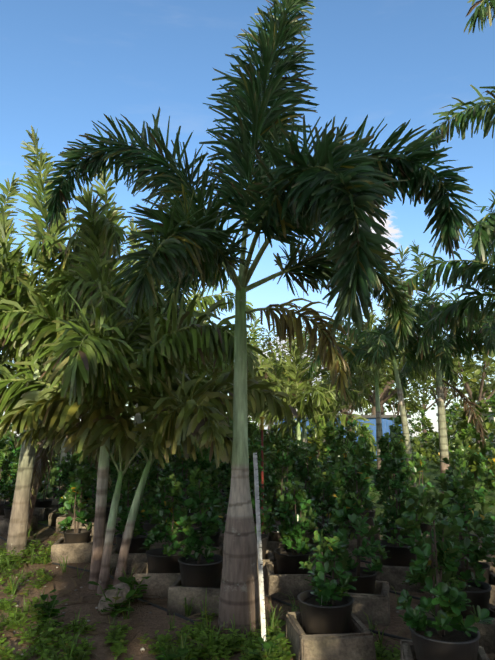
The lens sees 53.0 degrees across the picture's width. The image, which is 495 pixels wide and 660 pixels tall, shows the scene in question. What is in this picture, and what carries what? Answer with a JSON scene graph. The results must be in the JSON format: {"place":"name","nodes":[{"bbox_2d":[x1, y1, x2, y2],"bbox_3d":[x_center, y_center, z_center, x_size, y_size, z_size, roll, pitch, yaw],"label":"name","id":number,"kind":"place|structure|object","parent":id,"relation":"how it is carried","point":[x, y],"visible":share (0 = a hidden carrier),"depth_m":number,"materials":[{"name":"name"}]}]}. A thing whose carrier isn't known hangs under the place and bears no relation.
{"place":"outdoors","nodes":[
{"label":"outdoors","id":0,"kind":"place"},
{"bbox_2d":[6,359,24,382],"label":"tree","id":1,"kind":"object","parent":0,"point":[19,376],"depth_m":37.99,"materials":[{"name":"green plant"}]},
{"bbox_2d":[189,332,266,403],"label":"tree","id":2,"kind":"object","parent":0,"point":[248,365],"visible":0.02,"depth_m":35.60,"materials":[{"name":"green plant"}]},
{"bbox_2d":[0,437,494,659],"bbox_3d":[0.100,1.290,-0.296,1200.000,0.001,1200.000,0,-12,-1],"label":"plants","id":3,"kind":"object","parent":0,"point":[153,621],"depth_m":3.90,"materials":[{"name":"green plant"}]},
{"bbox_2d":[0,172,53,355],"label":"palm","id":4,"kind":"object","parent":3,"relation":"on","point":[12,189],"visible":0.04,"depth_m":9.02,"materials":[{"name":"green plant"}]},
{"bbox_2d":[2,239,90,486],"bbox_3d":[-3.983,0.446,10.771,4.101,6.253,3.843,0,-12,-1],"label":"palm","id":5,"kind":"object","parent":3,"relation":"on","point":[63,453],"depth_m":10.28,"materials":[{"name":"green plant"}]},
{"bbox_2d":[0,208,126,388],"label":"palm","id":6,"kind":"object","parent":3,"relation":"on","point":[13,352],"visible":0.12,"depth_m":6.52,"materials":[{"name":"green plant"}]},
{"bbox_2d":[0,125,179,556],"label":"palm","id":7,"kind":"object","parent":3,"relation":"on","point":[12,268],"visible":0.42,"depth_m":5.70,"materials":[{"name":"green plant"}]},
{"bbox_2d":[98,583,129,614],"bbox_3d":[-1.024,2.078,3.817,0.244,0.216,0.164,8,-14,-32],"label":"rock","id":8,"kind":"object","parent":3,"relation":"on","point":[110,594],"visible":0.69,"depth_m":3.78,"materials":[{"name":"grey stone"}]},
{"bbox_2d":[0,161,228,536],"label":"palm","id":9,"kind":"object","parent":3,"relation":"on","point":[41,462],"visible":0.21,"depth_m":6.55,"materials":[{"name":"green plant"}]},
{"bbox_2d":[15,328,232,595],"bbox_3d":[-1.260,1.138,4.277,2.511,2.200,1.180,-6,-13,25],"label":"palm","id":10,"kind":"object","parent":3,"relation":"on","point":[73,439],"visible":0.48,"depth_m":4.42,"materials":[{"name":"green plant"}]},
{"bbox_2d":[0,181,266,589],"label":"palm","id":11,"kind":"object","parent":3,"relation":"on","point":[60,354],"visible":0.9,"depth_m":4.59,"materials":[{"name":"green plant"}]},
{"bbox_2d":[0,309,297,585],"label":"palm","id":12,"kind":"object","parent":3,"relation":"on","point":[204,405],"visible":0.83,"depth_m":4.34,"materials":[{"name":"green plant"}]},
{"bbox_2d":[51,217,258,511],"bbox_3d":[-1.883,0.415,9.267,4.142,5.688,3.841,0,-12,-1],"label":"palm","id":13,"kind":"object","parent":3,"relation":"on","point":[209,300],"visible":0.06,"depth_m":9.18,"materials":[{"name":"green plant"}]},
{"bbox_2d":[0,572,400,659],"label":"weeds","id":14,"kind":"object","parent":3,"relation":"on","point":[107,622],"visible":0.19,"depth_m":3.58,"materials":[{"name":"green plant"}]},
{"bbox_2d":[0,505,420,656],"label":"irrigation hose","id":15,"kind":"object","parent":3,"relation":"on","point":[266,595],"visible":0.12,"depth_m":4.01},
{"bbox_2d":[154,280,289,401],"bbox_3d":[-1.112,1.129,11.581,3.466,5.255,3.289,6,-13,-27],"label":"palm","id":16,"kind":"object","parent":3,"relation":"on","point":[260,372],"visible":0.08,"depth_m":11.38,"materials":[{"name":"green plant"}]},
{"bbox_2d":[190,616,285,659],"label":"grass","id":17,"kind":"structure","parent":3,"relation":"on","point":[236,654],"depth_m":3.33,"materials":[{"name":"green plant"}]},
{"bbox_2d":[0,459,494,659],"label":"ground weeds","id":18,"kind":"object","parent":3,"relation":"on","point":[205,635],"visible":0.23,"depth_m":3.26,"materials":[{"name":"green plant"}]},
{"bbox_2d":[0,415,494,659],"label":"potted shrubs","id":19,"kind":"object","parent":3,"relation":"on","point":[345,487],"visible":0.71,"depth_m":4.21,"materials":[{"name":"green plant"}]},
{"bbox_2d":[4,496,321,605],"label":"plant tags","id":20,"kind":"object","parent":19,"relation":"on","point":[189,512],"visible":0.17,"depth_m":5.03,"materials":[{"name":"white paint"}]},
{"bbox_2d":[0,476,494,659],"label":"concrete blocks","id":21,"kind":"structure","parent":3,"relation":"on","point":[357,642],"depth_m":4.08,"materials":[{"name":"grey concrete"}]},
{"bbox_2d":[0,392,494,490],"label":"trees","id":22,"kind":"object","parent":3,"relation":"on","point":[463,431],"visible":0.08,"depth_m":13.63,"materials":[{"name":"green plant"}]},
{"bbox_2d":[0,529,494,659],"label":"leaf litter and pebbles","id":23,"kind":"object","parent":3,"relation":"on","point":[125,621],"visible":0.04,"depth_m":3.96,"materials":[{"name":"brown plant"}]},
{"bbox_2d":[193,317,303,414],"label":"palm","id":24,"kind":"object","parent":3,"relation":"on","point":[253,330],"visible":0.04,"depth_m":14.82,"materials":[{"name":"green plant"}]},
{"bbox_2d":[38,0,478,634],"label":"foxtail palm","id":25,"kind":"object","parent":3,"relation":"on","point":[284,200],"visible":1,"depth_m":3.52,"materials":[{"name":"green plant"}]},
{"bbox_2d":[253,453,266,656],"bbox_3d":[0.080,1.439,3.293,0.031,1.235,0.008,-2,-25,-2],"label":"measuring stick","id":26,"kind":"object","parent":3,"relation":"on","point":[260,565],"visible":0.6,"depth_m":3.28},
{"bbox_2d":[259,416,264,533],"bbox_3d":[0.162,1.707,5.344,0.060,1.530,0.060,0,-12,-1],"label":"pole","id":27,"kind":"object","parent":3,"relation":"on","point":[262,462],"visible":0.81,"depth_m":5.40,"materials":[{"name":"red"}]},
{"bbox_2d":[257,348,305,434],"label":"tree","id":28,"kind":"object","parent":3,"relation":"on","point":[271,355],"visible":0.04,"depth_m":44.32,"materials":[{"name":"green plant"}]},
{"bbox_2d":[250,321,322,383],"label":"tree","id":29,"kind":"object","parent":3,"relation":"on","point":[269,345],"visible":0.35,"depth_m":52.13,"materials":[{"name":"green plant"}]},
{"bbox_2d":[222,317,375,454],"bbox_3d":[1.146,1.734,11.406,3.026,3.999,3.477,5,-13,-23],"label":"palm","id":30,"kind":"object","parent":3,"relation":"on","point":[319,399],"visible":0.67,"depth_m":11.17,"materials":[{"name":"green plant"}]},
{"bbox_2d":[248,325,371,448],"bbox_3d":[1.507,1.885,13.438,3.473,4.548,3.594,0,-12,-1],"label":"palm","id":31,"kind":"object","parent":3,"relation":"on","point":[276,367],"visible":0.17,"depth_m":13.18,"materials":[{"name":"green plant"}]},
{"bbox_2d":[274,408,410,460],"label":"building","id":32,"kind":"structure","parent":3,"relation":"on","point":[386,422],"depth_m":26.64,"materials":[{"name":"paint"}]},
{"bbox_2d":[300,336,394,414],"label":"tree","id":33,"kind":"object","parent":3,"relation":"on","point":[321,371],"visible":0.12,"depth_m":32.94,"materials":[{"name":"green plant"}]},
{"bbox_2d":[328,387,372,414],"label":"tree","id":34,"kind":"object","parent":3,"relation":"on","point":[366,413],"visible":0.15,"depth_m":87.61,"materials":[{"name":"green plant"}]},
{"bbox_2d":[325,321,418,414],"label":"tree","id":35,"kind":"object","parent":3,"relation":"on","point":[372,400],"depth_m":36.75,"materials":[{"name":"green plant"}]},
{"bbox_2d":[347,337,418,401],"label":"tree","id":36,"kind":"object","parent":3,"relation":"on","point":[389,386],"depth_m":55.20,"materials":[{"name":"green plant"}]},
{"bbox_2d":[310,299,457,468],"bbox_3d":[4.085,1.633,15.111,4.226,5.736,3.927,0,-12,-1],"label":"palm","id":37,"kind":"object","parent":3,"relation":"on","point":[367,374],"visible":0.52,"depth_m":14.86,"materials":[{"name":"green plant"}]},
{"bbox_2d":[303,245,477,486],"bbox_3d":[3.095,0.762,11.095,3.698,5.770,3.718,-2,-12,11],"label":"palm","id":38,"kind":"object","parent":3,"relation":"on","point":[377,349],"visible":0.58,"depth_m":11.03,"materials":[{"name":"green plant"}]},
{"bbox_2d":[352,321,435,414],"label":"tree","id":39,"kind":"object","parent":3,"relation":"on","point":[384,399],"visible":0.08,"depth_m":40.97,"materials":[{"name":"green plant"}]},
{"bbox_2d":[367,388,427,417],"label":"tree","id":40,"kind":"object","parent":3,"relation":"on","point":[411,405],"visible":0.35,"depth_m":87.22,"materials":[{"name":"green plant"}]},
{"bbox_2d":[387,383,460,442],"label":"tree","id":41,"kind":"object","parent":3,"relation":"on","point":[423,405],"visible":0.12,"depth_m":91.93,"materials":[{"name":"green plant"}]},
{"bbox_2d":[357,241,493,492],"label":"palm","id":42,"kind":"object","parent":3,"relation":"on","point":[444,346],"visible":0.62,"depth_m":11.14,"materials":[{"name":"green plant"}]},
{"bbox_2d":[394,345,491,445],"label":"tree","id":43,"kind":"object","parent":3,"relation":"on","point":[445,390],"visible":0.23,"depth_m":48.99,"materials":[{"name":"green plant"}]},
{"bbox_2d":[398,190,494,359],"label":"palm","id":44,"kind":"object","parent":3,"relation":"on","point":[484,229],"visible":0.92,"depth_m":7.94,"materials":[{"name":"green plant"}]},
{"bbox_2d":[408,223,494,378],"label":"palm","id":45,"kind":"object","parent":3,"relation":"on","point":[489,343],"visible":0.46,"depth_m":10.84,"materials":[{"name":"green plant"}]},
{"bbox_2d":[420,0,494,269],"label":"palm","id":46,"kind":"object","parent":3,"relation":"on","point":[482,12],"visible":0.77,"depth_m":6.47,"materials":[{"name":"green plant"}]},
{"bbox_2d":[421,334,494,448],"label":"tree","id":47,"kind":"object","parent":3,"relation":"on","point":[459,369],"visible":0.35,"depth_m":30.46,"materials":[{"name":"green plant"}]},
{"bbox_2d":[436,408,494,454],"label":"tree","id":48,"kind":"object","parent":3,"relation":"on","point":[490,418],"depth_m":31.02,"materials":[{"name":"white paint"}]},
{"bbox_2d":[459,361,494,406],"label":"tree","id":49,"kind":"object","parent":3,"relation":"on","point":[482,365],"visible":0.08,"depth_m":100.50,"materials":[{"name":"green plant"}]},
{"bbox_2d":[460,380,494,409],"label":"tree","id":50,"kind":"object","parent":3,"relation":"on","point":[487,395],"visible":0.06,"depth_m":86.15,"materials":[{"name":"green plant"}]},
{"bbox_2d":[0,0,494,436],"label":"sky","id":51,"kind":"structure","parent":0,"point":[65,65],"materials":[{"name":"blue"}]}
]}

